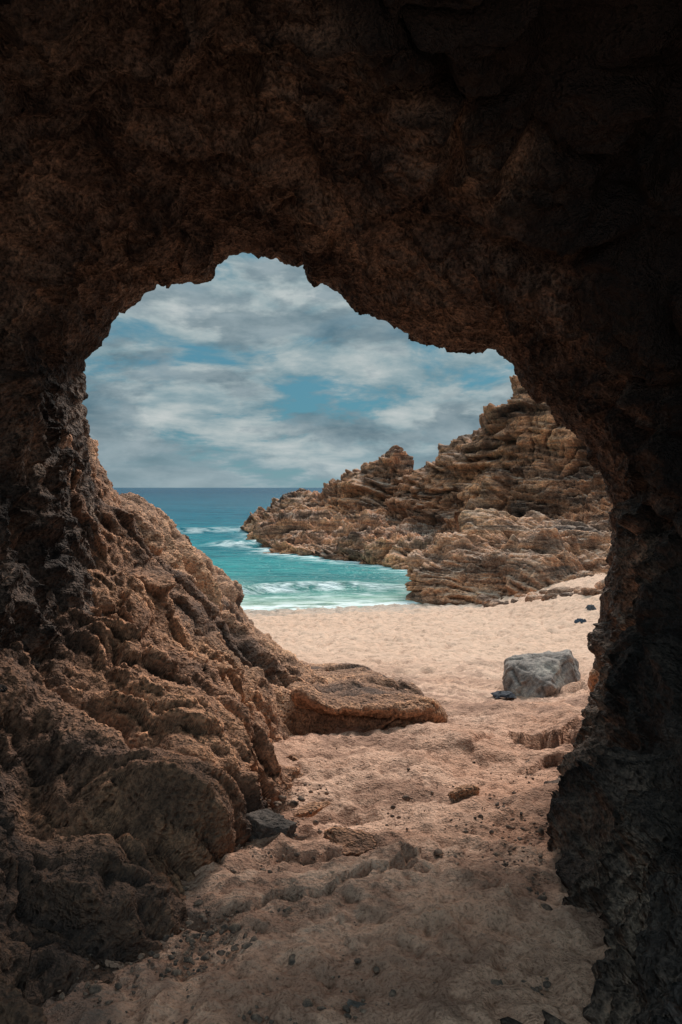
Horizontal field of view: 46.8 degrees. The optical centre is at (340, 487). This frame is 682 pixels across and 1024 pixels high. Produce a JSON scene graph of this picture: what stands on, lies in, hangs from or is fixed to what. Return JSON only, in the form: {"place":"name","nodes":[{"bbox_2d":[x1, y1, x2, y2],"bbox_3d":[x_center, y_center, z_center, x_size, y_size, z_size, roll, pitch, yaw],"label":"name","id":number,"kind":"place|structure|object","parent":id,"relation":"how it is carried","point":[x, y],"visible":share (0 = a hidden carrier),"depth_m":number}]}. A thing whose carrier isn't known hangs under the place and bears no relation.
{"place":"outdoors","nodes":[
{"label":"outdoors","id":0,"kind":"place"},
{"bbox_2d":[113,488,421,610],"bbox_3d":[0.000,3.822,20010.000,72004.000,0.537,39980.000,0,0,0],"label":"sea","id":1,"kind":"structure","parent":0,"point":[209,522],"depth_m":41.15},
{"bbox_2d":[82,253,514,487],"label":"sky","id":2,"kind":"structure","parent":0,"point":[253,375]},
{"bbox_2d":[41,573,610,1023],"bbox_3d":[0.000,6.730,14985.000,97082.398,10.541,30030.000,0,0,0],"label":"beach sand","id":3,"kind":"structure","parent":0,"point":[439,939],"depth_m":3.25},
{"bbox_2d":[0,419,327,1023],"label":"rock outcrop","id":4,"kind":"object","parent":3,"relation":"on","point":[152,715],"visible":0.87,"depth_m":3.76},
{"bbox_2d":[246,809,297,841],"bbox_3d":[-0.366,1.663,3.792,0.282,0.189,0.172,0,0,30],"label":"grey stone","id":5,"kind":"object","parent":3,"relation":"on","point":[267,823],"visible":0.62,"depth_m":3.75},
{"bbox_2d":[285,753,309,762],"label":"flat stone","id":6,"kind":"object","parent":3,"relation":"on","point":[294,757],"visible":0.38,"depth_m":5.05},
{"bbox_2d":[46,678,558,1023],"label":"pebbles","id":7,"kind":"object","parent":3,"relation":"on","point":[232,928],"visible":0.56,"depth_m":2.80},
{"bbox_2d":[293,801,330,817],"bbox_3d":[-0.163,1.716,4.174,0.093,0.060,0.256,0,0,38],"label":"flat stone","id":8,"kind":"object","parent":3,"relation":"on","point":[314,808],"visible":1,"depth_m":4.16},
{"bbox_2d":[323,827,376,855],"bbox_3d":[0.048,1.678,3.765,0.246,0.087,0.251,0,0,-40],"label":"flat stone","id":9,"kind":"object","parent":3,"relation":"on","point":[350,840],"visible":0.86,"depth_m":3.73},
{"bbox_2d":[347,999,364,1007],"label":"flat stone","id":10,"kind":"object","parent":3,"relation":"on","point":[356,1004],"visible":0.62,"depth_m":2.42},
{"bbox_2d":[286,660,447,735],"bbox_3d":[0.041,2.214,8.741,1.659,1.314,5.619,0,0,-5],"label":"rock ledge","id":11,"kind":"object","parent":3,"relation":"on","point":[349,695],"visible":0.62,"depth_m":6.20},
{"bbox_2d":[448,785,479,799],"bbox_3d":[0.676,1.720,4.397,0.166,0.121,0.138,0,0,-36],"label":"flat stone","id":12,"kind":"object","parent":3,"relation":"on","point":[461,791],"visible":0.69,"depth_m":4.36},
{"bbox_2d":[491,691,516,697],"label":"stone","id":13,"kind":"object","parent":3,"relation":"on","point":[503,694],"visible":1,"depth_m":8.17},
{"bbox_2d":[405,508,611,604],"bbox_3d":[11.463,2.495,30.970,18.362,4.261,12.440,0,0,0],"label":"shore rock","id":14,"kind":"object","parent":3,"relation":"on","point":[493,553],"visible":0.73,"depth_m":27.50},
{"bbox_2d":[475,579,604,606],"bbox_3d":[5.939,3.288,23.813,1.652,1.388,5.370,0,0,-40],"label":"rubble","id":15,"kind":"object","parent":3,"relation":"on","point":[484,600],"visible":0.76,"depth_m":22.98},
{"bbox_2d":[502,649,580,697],"bbox_3d":[2.305,2.128,8.969,0.870,0.629,1.803,0,0,17],"label":"boulder","id":16,"kind":"object","parent":3,"relation":"on","point":[543,674],"visible":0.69,"depth_m":8.44},
{"bbox_2d":[574,618,586,622],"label":"stone","id":17,"kind":"object","parent":3,"relation":"on","point":[577,620],"visible":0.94,"depth_m":18.28},
{"bbox_2d":[585,605,596,610],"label":"stone","id":18,"kind":"object","parent":3,"relation":"on","point":[590,607],"visible":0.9,"depth_m":19.81},
{"bbox_2d":[587,667,598,691],"bbox_3d":[2.381,1.696,7.144,0.297,0.464,0.586,0,0,15],"label":"wall stone","id":19,"kind":"object","parent":3,"relation":"on","point":[593,679],"visible":0.15,"depth_m":6.90},
{"bbox_2d":[0,0,681,1023],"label":"sea cave","id":20,"kind":"structure","parent":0,"point":[478,176],"depth_m":4.32},
{"bbox_2d":[240,375,612,569],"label":"rocky headland","id":21,"kind":"structure","parent":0,"point":[520,453],"depth_m":45.71}
]}

